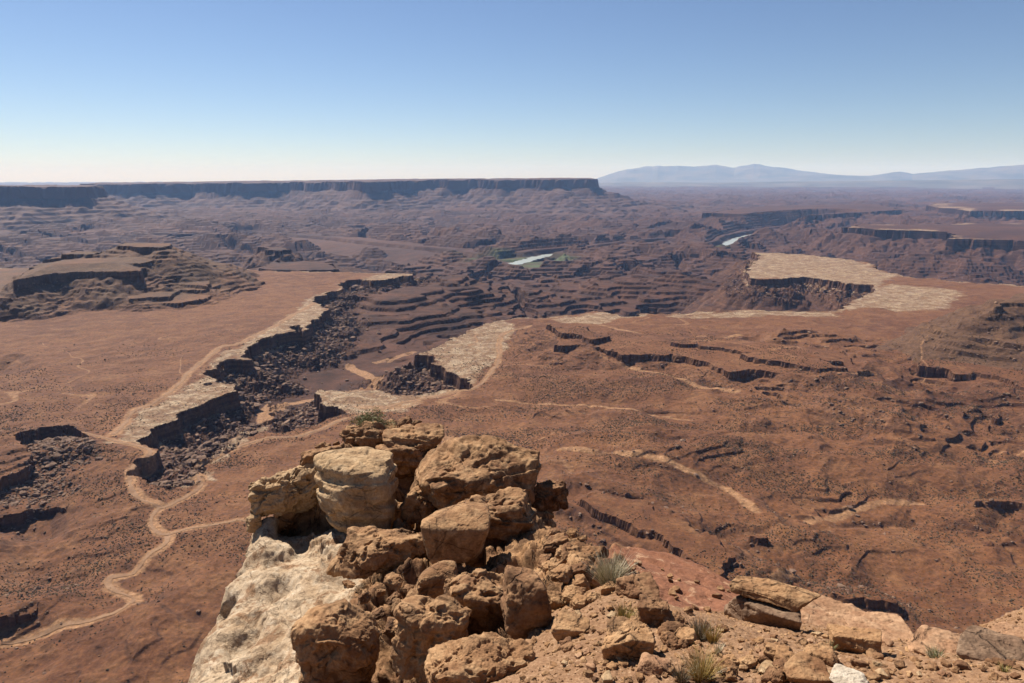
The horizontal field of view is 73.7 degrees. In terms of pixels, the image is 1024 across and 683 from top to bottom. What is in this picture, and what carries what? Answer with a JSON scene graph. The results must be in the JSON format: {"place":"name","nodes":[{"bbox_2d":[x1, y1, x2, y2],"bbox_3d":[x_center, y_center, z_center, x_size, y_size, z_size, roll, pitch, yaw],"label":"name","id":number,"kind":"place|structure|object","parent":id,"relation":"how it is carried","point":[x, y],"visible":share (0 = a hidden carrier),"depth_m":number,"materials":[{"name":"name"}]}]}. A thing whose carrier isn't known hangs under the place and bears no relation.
{"place":"outdoors","nodes":[
{"label":"outdoors","id":0,"kind":"place"},
{"bbox_2d":[1,535,170,643],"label":"path","id":1,"kind":"structure","parent":0,"point":[109,585],"depth_m":558.21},
{"bbox_2d":[0,185,205,236],"bbox_3d":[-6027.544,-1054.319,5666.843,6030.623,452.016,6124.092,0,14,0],"label":"mesa","id":2,"kind":"structure","parent":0,"point":[24,207],"depth_m":6236.06,"materials":[{"name":"stone"}]},
{"bbox_2d":[0,243,264,321],"bbox_3d":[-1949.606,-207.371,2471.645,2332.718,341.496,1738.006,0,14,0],"label":"hill","id":3,"kind":"structure","parent":0,"point":[65,268],"depth_m":1879.57,"materials":[{"name":"stone"}]},
{"bbox_2d":[149,507,245,534],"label":"dirt road","id":4,"kind":"structure","parent":0,"point":[153,528],"depth_m":677.24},
{"bbox_2d":[110,275,417,434],"bbox_3d":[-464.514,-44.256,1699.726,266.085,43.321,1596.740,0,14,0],"label":"dirt road","id":5,"kind":"structure","parent":0,"point":[158,399],"depth_m":1223.13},
{"bbox_2d":[84,325,529,507],"bbox_3d":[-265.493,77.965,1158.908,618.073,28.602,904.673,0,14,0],"label":"dirt road","id":6,"kind":"structure","parent":0,"point":[132,491],"depth_m":858.62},
{"bbox_2d":[80,178,729,221],"bbox_3d":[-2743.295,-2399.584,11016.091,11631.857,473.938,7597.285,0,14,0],"label":"mesa","id":7,"kind":"structure","parent":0,"point":[577,197],"depth_m":9301.78,"materials":[{"name":"stone"}]},
{"bbox_2d":[0,252,1023,682],"bbox_3d":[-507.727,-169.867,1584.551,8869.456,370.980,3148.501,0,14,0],"label":"ground","id":8,"kind":"structure","parent":0,"point":[892,306],"depth_m":856.61,"materials":[{"name":"soil"}]},
{"bbox_2d":[0,426,102,522],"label":"rubble","id":9,"kind":"object","parent":8,"relation":"on","point":[46,443],"visible":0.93,"depth_m":815.08,"materials":[{"name":"stone"}]},
{"bbox_2d":[0,318,1023,682],"bbox_3d":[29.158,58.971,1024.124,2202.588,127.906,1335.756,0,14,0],"label":"scrub","id":10,"kind":"object","parent":8,"relation":"on","point":[636,422],"visible":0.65,"depth_m":828.35,"materials":[{"name":"plant"}]},
{"bbox_2d":[0,248,1023,674],"bbox_3d":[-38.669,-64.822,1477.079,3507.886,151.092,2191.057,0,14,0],"label":"rubble","id":11,"kind":"object","parent":8,"relation":"on","point":[734,564],"visible":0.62,"depth_m":920.64,"materials":[{"name":"stone"}]},
{"bbox_2d":[0,181,1023,489],"bbox_3d":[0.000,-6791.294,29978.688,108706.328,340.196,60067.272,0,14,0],"label":"canyon","id":12,"kind":"structure","parent":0,"point":[668,261],"depth_m":3958.69,"materials":[{"name":"stone"}]},
{"bbox_2d":[147,275,861,487],"bbox_3d":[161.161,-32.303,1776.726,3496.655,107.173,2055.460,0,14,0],"label":"rubble","id":13,"kind":"object","parent":12,"relation":"on","point":[194,456],"visible":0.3,"depth_m":1252.98,"materials":[{"name":"stone"}]},
{"bbox_2d":[0,0,1023,182],"label":"sky","id":14,"kind":"structure","parent":0,"point":[91,90],"materials":[{"name":"blue"}]},
{"bbox_2d":[509,234,751,264],"bbox_3d":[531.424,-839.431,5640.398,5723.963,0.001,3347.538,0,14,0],"label":"river","id":15,"kind":"structure","parent":0,"point":[530,259],"depth_m":4417.34,"materials":[{"name":"liquid"}]},
{"bbox_2d":[492,586,1023,682],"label":"ground","id":16,"kind":"structure","parent":0,"point":[541,660],"depth_m":3.78,"materials":[{"name":"gravel"}]},
{"bbox_2d":[188,418,637,682],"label":"rock outcrop","id":17,"kind":"object","parent":16,"relation":"on","point":[279,585],"visible":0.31,"depth_m":8.15,"materials":[{"name":"stone"}]},
{"bbox_2d":[245,513,261,532],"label":"boulder","id":18,"kind":"object","parent":17,"relation":"on","point":[253,523],"visible":0.91,"depth_m":9.98,"materials":[{"name":"stone"}]},
{"bbox_2d":[247,463,318,516],"bbox_3d":[-3.463,2.331,10.522,1.095,0.765,0.947,-11,5,-18],"label":"boulder","id":19,"kind":"object","parent":17,"relation":"on","point":[280,493],"visible":0.85,"depth_m":10.20,"materials":[{"name":"stone"}]},
{"bbox_2d":[299,443,346,465],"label":"boulder","id":20,"kind":"object","parent":17,"relation":"on","point":[307,456],"visible":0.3,"depth_m":10.68,"materials":[{"name":"beige stone"}]},
{"bbox_2d":[290,598,379,682],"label":"boulder","id":21,"kind":"object","parent":17,"relation":"on","point":[337,641],"visible":1,"depth_m":5.27,"materials":[{"name":"beige stone"}]},
{"bbox_2d":[313,446,398,533],"bbox_3d":[-2.268,2.319,10.060,1.223,1.343,1.084,-3,14,-13],"label":"boulder","id":22,"kind":"object","parent":17,"relation":"on","point":[358,486],"visible":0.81,"depth_m":9.68,"materials":[{"name":"stone"}]},
{"bbox_2d":[339,420,383,448],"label":"boulder","id":23,"kind":"object","parent":17,"relation":"on","point":[364,435],"visible":0.77,"depth_m":11.75,"materials":[{"name":"beige stone"}]},
{"bbox_2d":[358,591,370,604],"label":"loose rock","id":24,"kind":"object","parent":17,"relation":"on","point":[364,598],"visible":1,"depth_m":6.75,"materials":[{"name":"beige stone"}]},
{"bbox_2d":[348,407,395,427],"bbox_3d":[-2.501,1.337,12.240,0.774,0.422,0.751,8,16,30],"label":"bush","id":25,"kind":"object","parent":17,"relation":"on","point":[362,419],"visible":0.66,"depth_m":12.18,"materials":[{"name":"green plant"}]},
{"bbox_2d":[326,525,428,578],"bbox_3d":[-1.547,2.470,7.987,1.254,0.517,0.721,-6,9,-11],"label":"boulder","id":26,"kind":"object","parent":17,"relation":"on","point":[365,551],"visible":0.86,"depth_m":7.79,"materials":[{"name":"beige stone"}]},
{"bbox_2d":[372,606,384,619],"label":"loose rock","id":27,"kind":"object","parent":17,"relation":"on","point":[378,613],"visible":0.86,"depth_m":6.00,"materials":[{"name":"brown stone"}]},
{"bbox_2d":[383,617,394,638],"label":"loose rock","id":28,"kind":"object","parent":17,"relation":"on","point":[389,632],"visible":0.3,"depth_m":5.71,"materials":[{"name":"brown stone"}]},
{"bbox_2d":[383,572,402,590],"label":"loose rock","id":29,"kind":"object","parent":17,"relation":"on","point":[392,581],"visible":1,"depth_m":7.26,"materials":[{"name":"beige stone"}]},
{"bbox_2d":[386,591,400,604],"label":"loose rock","id":30,"kind":"object","parent":17,"relation":"on","point":[396,594],"visible":0.72,"depth_m":6.59,"materials":[{"name":"brown stone"}]},
{"bbox_2d":[375,444,424,478],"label":"boulder","id":31,"kind":"object","parent":17,"relation":"on","point":[406,461],"visible":0.45,"depth_m":11.41,"materials":[{"name":"beige stone"}]},
{"bbox_2d":[382,423,444,451],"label":"boulder","id":32,"kind":"object","parent":31,"relation":"on","point":[429,436],"visible":0.94,"depth_m":11.75,"materials":[{"name":"beige stone"}]},
{"bbox_2d":[396,415,411,427],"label":"loose rock","id":33,"kind":"object","parent":17,"relation":"on","point":[404,420],"visible":0.69,"depth_m":12.30,"materials":[{"name":"brown stone"}]},
{"bbox_2d":[400,486,435,524],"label":"boulder","id":34,"kind":"object","parent":17,"relation":"on","point":[416,506],"visible":0.75,"depth_m":9.97,"materials":[{"name":"beige stone"}]},
{"bbox_2d":[390,594,471,682],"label":"boulder","id":35,"kind":"object","parent":17,"relation":"on","point":[423,624],"visible":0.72,"depth_m":4.91,"materials":[{"name":"beige stone"}]},
{"bbox_2d":[416,560,457,598],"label":"boulder","id":36,"kind":"object","parent":17,"relation":"on","point":[431,580],"visible":0.67,"depth_m":6.30,"materials":[{"name":"beige stone"}]},
{"bbox_2d":[420,502,489,563],"bbox_3d":[-0.635,2.192,7.736,0.778,0.621,0.656,-1,14,-5],"label":"boulder","id":37,"kind":"object","parent":17,"relation":"on","point":[457,533],"visible":0.97,"depth_m":7.48,"materials":[{"name":"beige stone"}]},
{"bbox_2d":[443,568,504,635],"bbox_3d":[-0.234,2.109,5.512,0.629,0.605,0.650,-5,14,-19],"label":"boulder","id":38,"kind":"object","parent":17,"relation":"on","point":[478,592],"visible":0.58,"depth_m":5.28,"materials":[{"name":"beige stone"}]},
{"bbox_2d":[410,435,541,509],"bbox_3d":[-0.557,2.137,10.316,2.031,1.113,1.436,2,19,-4],"label":"boulder","id":39,"kind":"object","parent":17,"relation":"on","point":[451,471],"visible":0.72,"depth_m":10.07,"materials":[{"name":"beige stone"}]},
{"bbox_2d":[457,486,539,566],"bbox_3d":[-0.207,2.288,8.582,1.172,0.848,1.079,0,14,-2],"label":"boulder","id":40,"kind":"object","parent":17,"relation":"on","point":[512,511],"visible":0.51,"depth_m":8.21,"materials":[{"name":"beige stone"}]},
{"bbox_2d":[500,565,551,639],"bbox_3d":[0.107,1.923,4.952,0.395,0.522,0.347,0,14,1],"label":"boulder","id":41,"kind":"object","parent":17,"relation":"on","point":[525,606],"visible":0.88,"depth_m":4.82,"materials":[{"name":"brown stone"}]},
{"bbox_2d":[538,552,552,568],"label":"loose rock","id":42,"kind":"object","parent":17,"relation":"on","point":[548,556],"visible":0.6,"depth_m":7.19,"materials":[{"name":"brown stone"}]},
{"bbox_2d":[532,479,568,513],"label":"boulder","id":43,"kind":"object","parent":17,"relation":"on","point":[551,496],"visible":0.85,"depth_m":10.21,"materials":[{"name":"brown stone"}]},
{"bbox_2d":[543,535,558,553],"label":"loose rock","id":44,"kind":"object","parent":17,"relation":"on","point":[552,548],"visible":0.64,"depth_m":7.27,"materials":[{"name":"brown stone"}]},
{"bbox_2d":[543,533,568,553],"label":"loose rock","id":45,"kind":"object","parent":44,"relation":"on","point":[560,539],"visible":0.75,"depth_m":7.29,"materials":[{"name":"beige stone"}]},
{"bbox_2d":[548,557,562,569],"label":"loose rock","id":46,"kind":"object","parent":17,"relation":"on","point":[554,562],"visible":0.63,"depth_m":6.31,"materials":[{"name":"beige stone"}]},
{"bbox_2d":[548,527,565,536],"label":"loose rock","id":47,"kind":"object","parent":17,"relation":"on","point":[553,531],"visible":0.55,"depth_m":7.73,"materials":[{"name":"brown stone"}]},
{"bbox_2d":[550,564,572,583],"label":"loose rock","id":48,"kind":"object","parent":17,"relation":"on","point":[561,573],"visible":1,"depth_m":5.78,"materials":[{"name":"beige stone"}]},
{"bbox_2d":[560,542,571,563],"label":"loose rock","id":49,"kind":"object","parent":17,"relation":"on","point":[564,554],"visible":0.52,"depth_m":6.64,"materials":[{"name":"brown stone"}]},
{"bbox_2d":[564,543,580,563],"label":"loose rock","id":50,"kind":"object","parent":17,"relation":"on","point":[574,549],"visible":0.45,"depth_m":6.66,"materials":[{"name":"beige stone"}]},
{"bbox_2d":[566,528,579,538],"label":"loose rock","id":51,"kind":"object","parent":17,"relation":"on","point":[571,533],"visible":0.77,"depth_m":8.81,"materials":[{"name":"beige stone"}]},
{"bbox_2d":[565,584,582,603],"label":"loose rock","id":52,"kind":"object","parent":17,"relation":"on","point":[571,588],"visible":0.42,"depth_m":5.29,"materials":[{"name":"beige stone"}]},
{"bbox_2d":[567,574,589,590],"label":"loose rock","id":53,"kind":"object","parent":17,"relation":"on","point":[579,580],"visible":0.71,"depth_m":5.73,"materials":[{"name":"beige stone"}]},
{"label":"loose rock","id":54,"kind":"object","parent":53,"relation":"on","visible":0},
{"bbox_2d":[569,561,590,575],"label":"loose rock","id":55,"kind":"object","parent":54,"relation":"on","point":[580,568],"visible":0.65,"depth_m":5.87,"materials":[{"name":"brown stone"}]},
{"bbox_2d":[567,552,591,564],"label":"loose rock","id":56,"kind":"object","parent":17,"relation":"on","point":[578,555],"visible":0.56,"depth_m":6.37,"materials":[{"name":"beige stone"}]},
{"bbox_2d":[584,566,599,587],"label":"loose rock","id":57,"kind":"object","parent":17,"relation":"on","point":[593,583],"visible":0.32,"depth_m":5.85,"materials":[{"name":"beige stone"}]},
{"bbox_2d":[582,545,608,564],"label":"loose rock","id":58,"kind":"object","parent":17,"relation":"on","point":[589,550],"visible":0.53,"depth_m":6.89,"materials":[{"name":"beige stone"}]},
{"bbox_2d":[424,631,535,682],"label":"boulder","id":59,"kind":"object","parent":16,"relation":"on","point":[487,657],"visible":0.91,"depth_m":3.94,"materials":[{"name":"beige stone"}]},
{"bbox_2d":[547,591,566,610],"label":"loose rock","id":60,"kind":"object","parent":16,"relation":"on","point":[556,600],"visible":0.56,"depth_m":5.21,"materials":[{"name":"beige stone"}]},
{"bbox_2d":[560,641,574,652],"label":"stone","id":61,"kind":"object","parent":16,"relation":"on","point":[566,647],"visible":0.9,"depth_m":3.97,"materials":[{"name":"brown stone"}]},
{"bbox_2d":[551,609,589,641],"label":"boulder","id":62,"kind":"object","parent":16,"relation":"on","point":[566,623],"visible":0.83,"depth_m":4.30,"materials":[{"name":"beige stone"}]},
{"bbox_2d":[562,590,580,601],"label":"loose rock","id":63,"kind":"object","parent":16,"relation":"on","point":[567,596],"visible":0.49,"depth_m":5.16,"materials":[{"name":"beige stone"}]},
{"bbox_2d":[570,594,586,608],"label":"loose rock","id":64,"kind":"object","parent":16,"relation":"on","point":[578,601],"visible":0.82,"depth_m":4.86,"materials":[{"name":"beige stone"}]},
{"bbox_2d":[585,592,600,603],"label":"loose rock","id":65,"kind":"object","parent":16,"relation":"on","point":[591,597],"visible":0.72,"depth_m":4.87,"materials":[{"name":"beige stone"}]},
{"bbox_2d":[575,546,637,585],"bbox_3d":[0.762,1.742,5.197,0.508,0.280,0.476,13,19,43],"label":"grass tuft","id":66,"kind":"object","parent":16,"relation":"on","point":[605,574],"visible":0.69,"depth_m":5.21,"materials":[{"name":"plant"}]},
{"bbox_2d":[601,670,612,682],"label":"stone","id":67,"kind":"object","parent":16,"relation":"on","point":[606,676],"visible":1,"depth_m":3.38,"materials":[{"name":"stone"}]},
{"bbox_2d":[600,581,614,594],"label":"loose rock","id":68,"kind":"object","parent":16,"relation":"on","point":[608,587],"visible":0.87,"depth_m":5.04,"materials":[{"name":"beige stone"}]},
{"bbox_2d":[609,597,637,618],"bbox_3d":[0.716,1.724,4.353,0.223,0.149,0.230,0,14,0],"label":"grass tuft","id":69,"kind":"object","parent":16,"relation":"on","point":[627,615],"visible":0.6,"depth_m":4.37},
{"bbox_2d":[601,616,655,660],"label":"boulder","id":70,"kind":"object","parent":16,"relation":"on","point":[625,638],"visible":0.9,"depth_m":3.66,"materials":[{"name":"beige stone"}]},
{"bbox_2d":[615,572,659,598],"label":"boulder","id":71,"kind":"object","parent":16,"relation":"on","point":[633,586],"visible":0.77,"depth_m":4.86,"materials":[{"name":"brown stone"}]},
{"bbox_2d":[637,594,670,624],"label":"boulder","id":72,"kind":"object","parent":16,"relation":"on","point":[651,609],"visible":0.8,"depth_m":4.28,"materials":[{"name":"brown stone"}]},
{"bbox_2d":[637,652,670,676],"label":"boulder","id":73,"kind":"object","parent":16,"relation":"on","point":[649,664],"visible":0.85,"depth_m":3.45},
{"bbox_2d":[660,633,677,644],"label":"loose rock","id":74,"kind":"object","parent":16,"relation":"on","point":[664,637],"visible":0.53,"depth_m":3.86,"materials":[{"name":"brown stone"}]},
{"bbox_2d":[657,620,683,635],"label":"loose rock","id":75,"kind":"object","parent":16,"relation":"on","point":[671,626],"visible":0.55,"depth_m":4.06,"materials":[{"name":"brown stone"}]},
{"bbox_2d":[661,610,684,623],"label":"loose rock","id":76,"kind":"object","parent":16,"relation":"on","point":[675,615],"visible":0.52,"depth_m":4.26,"materials":[{"name":"beige stone"}]},
{"bbox_2d":[608,543,738,612],"bbox_3d":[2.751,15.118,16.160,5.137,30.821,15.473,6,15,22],"label":"slickrock ledge","id":77,"kind":"object","parent":16,"relation":"on","point":[688,573],"visible":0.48,"depth_m":7.03,"materials":[{"name":"stone"}]},
{"bbox_2d":[666,639,680,649],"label":"loose rock","id":78,"kind":"object","parent":16,"relation":"on","point":[673,644],"visible":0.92,"depth_m":3.77,"materials":[{"name":"brown stone"}]},
{"bbox_2d":[668,657,699,682],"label":"grass tuft","id":79,"kind":"object","parent":16,"relation":"on","point":[683,678],"visible":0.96,"depth_m":3.33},
{"bbox_2d":[674,627,698,644],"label":"loose rock","id":80,"kind":"object","parent":16,"relation":"on","point":[689,634],"visible":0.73,"depth_m":3.87,"materials":[{"name":"beige stone"}]},
{"bbox_2d":[683,610,713,640],"bbox_3d":[1.105,1.685,4.004,0.230,0.139,0.232,0,14,0],"label":"grass tuft","id":81,"kind":"object","parent":16,"relation":"on","point":[695,625],"visible":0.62,"depth_m":4.02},
{"bbox_2d":[676,643,729,682],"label":"grass tuft","id":82,"kind":"object","parent":16,"relation":"on","point":[700,676],"visible":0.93,"depth_m":3.34,"materials":[{"name":"plant"}]},
{"bbox_2d":[699,617,728,643],"bbox_3d":[1.145,1.656,3.911,0.195,0.158,0.206,10,17,36],"label":"grass tuft","id":83,"kind":"object","parent":16,"relation":"on","point":[711,639],"visible":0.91,"depth_m":3.90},
{"bbox_2d":[717,658,737,681],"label":"loose rock","id":84,"kind":"object","parent":16,"relation":"on","point":[730,672],"visible":0.84,"depth_m":3.37,"materials":[{"name":"beige stone"}]},
{"bbox_2d":[722,653,739,664],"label":"loose rock","id":85,"kind":"object","parent":16,"relation":"on","point":[733,658],"visible":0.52,"depth_m":3.53,"materials":[{"name":"beige stone"}]},
{"bbox_2d":[740,655,757,668],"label":"loose rock","id":86,"kind":"object","parent":16,"relation":"on","point":[750,661],"visible":0.9,"depth_m":3.50,"materials":[{"name":"beige stone"}]},
{"bbox_2d":[724,595,801,630],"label":"boulder","id":87,"kind":"object","parent":16,"relation":"on","point":[740,607],"visible":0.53,"depth_m":4.93,"materials":[{"name":"stone"}]},
{"bbox_2d":[729,576,820,611],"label":"boulder","id":88,"kind":"object","parent":87,"relation":"on","point":[786,596],"visible":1,"depth_m":5.00,"materials":[{"name":"beige stone"}]},
{"bbox_2d":[758,660,773,673],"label":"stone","id":89,"kind":"object","parent":16,"relation":"on","point":[764,665],"visible":0.36,"depth_m":3.43,"materials":[{"name":"stone"}]},
{"bbox_2d":[759,666,784,682],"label":"loose rock","id":90,"kind":"object","parent":16,"relation":"on","point":[773,674],"visible":0.98,"depth_m":3.29,"materials":[{"name":"brown stone"}]},
{"bbox_2d":[763,642,792,660],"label":"boulder","id":91,"kind":"object","parent":16,"relation":"on","point":[769,650],"visible":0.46,"depth_m":3.54,"materials":[{"name":"beige stone"}]},
{"bbox_2d":[772,658,787,669],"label":"loose rock","id":92,"kind":"object","parent":16,"relation":"on","point":[780,662],"visible":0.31,"depth_m":3.40,"materials":[{"name":"brown stone"}]},
{"bbox_2d":[774,645,794,659],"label":"loose rock","id":93,"kind":"object","parent":16,"relation":"on","point":[785,653],"visible":0.38,"depth_m":3.47,"materials":[{"name":"beige stone"}]},
{"bbox_2d":[784,651,832,682],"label":"boulder","id":94,"kind":"object","parent":16,"relation":"on","point":[801,667],"visible":0.97,"depth_m":3.23,"materials":[{"name":"beige stone"}]},
{"bbox_2d":[804,642,839,666],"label":"boulder","id":95,"kind":"object","parent":16,"relation":"on","point":[826,653],"visible":0.56,"depth_m":3.46,"materials":[{"name":"beige stone"}]},
{"bbox_2d":[800,595,864,627],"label":"boulder","id":96,"kind":"object","parent":16,"relation":"on","point":[822,611],"visible":0.3,"depth_m":5.66,"materials":[{"name":"stone"}]},
{"bbox_2d":[829,663,868,682],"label":"boulder","id":97,"kind":"object","parent":16,"relation":"on","point":[840,673],"visible":1,"depth_m":3.14,"materials":[{"name":"white stone"}]},
{"bbox_2d":[827,623,881,654],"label":"boulder","id":98,"kind":"object","parent":16,"relation":"on","point":[856,640],"visible":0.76,"depth_m":3.75,"materials":[{"name":"beige stone"}]},
{"bbox_2d":[850,659,868,667],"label":"stone","id":99,"kind":"object","parent":16,"relation":"on","point":[859,663],"visible":1,"depth_m":3.38,"materials":[{"name":"brown stone"}]},
{"bbox_2d":[865,672,880,680],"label":"stone","id":100,"kind":"object","parent":16,"relation":"on","point":[870,676],"visible":0.97,"depth_m":3.15,"materials":[{"name":"beige stone"}]},
{"bbox_2d":[843,611,912,640],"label":"boulder","id":101,"kind":"object","parent":16,"relation":"on","point":[890,626],"visible":0.59,"depth_m":5.19,"materials":[{"name":"stone"}]},
{"bbox_2d":[875,668,888,678],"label":"stone","id":102,"kind":"object","parent":16,"relation":"on","point":[881,672],"visible":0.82,"depth_m":3.17,"materials":[{"name":"stone"}]},
{"bbox_2d":[907,625,959,656],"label":"boulder","id":103,"kind":"object","parent":16,"relation":"on","point":[921,637],"visible":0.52,"depth_m":3.84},
{"bbox_2d":[923,642,948,658],"bbox_3d":[2.265,1.666,3.632,0.161,0.057,0.166,12,18,40],"label":"grass tuft","id":104,"kind":"object","parent":16,"relation":"on","point":[933,654],"visible":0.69,"depth_m":3.66,"materials":[{"name":"plant"}]},
{"bbox_2d":[954,659,971,670],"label":"stone","id":105,"kind":"object","parent":16,"relation":"on","point":[962,665],"visible":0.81,"depth_m":3.18,"materials":[{"name":"brown stone"}]},
{"bbox_2d":[956,625,1023,660],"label":"boulder","id":106,"kind":"object","parent":16,"relation":"on","point":[977,643],"visible":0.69,"depth_m":3.47,"materials":[{"name":"stone"}]},
{"bbox_2d":[992,622,1023,638],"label":"boulder","id":107,"kind":"object","parent":16,"relation":"on","point":[1007,628],"visible":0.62,"depth_m":4.38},
{"bbox_2d":[597,164,1023,188],"bbox_3d":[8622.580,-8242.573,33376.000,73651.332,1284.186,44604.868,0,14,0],"label":"mountains","id":108,"kind":"structure","parent":0,"point":[997,177],"depth_m":34976.99,"materials":[{"name":"stone"}]},
{"bbox_2d":[876,293,1023,369],"bbox_3d":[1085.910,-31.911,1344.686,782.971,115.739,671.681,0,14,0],"label":"hill","id":109,"kind":"structure","parent":0,"point":[909,343],"depth_m":1253.61,"materials":[{"name":"stone"}]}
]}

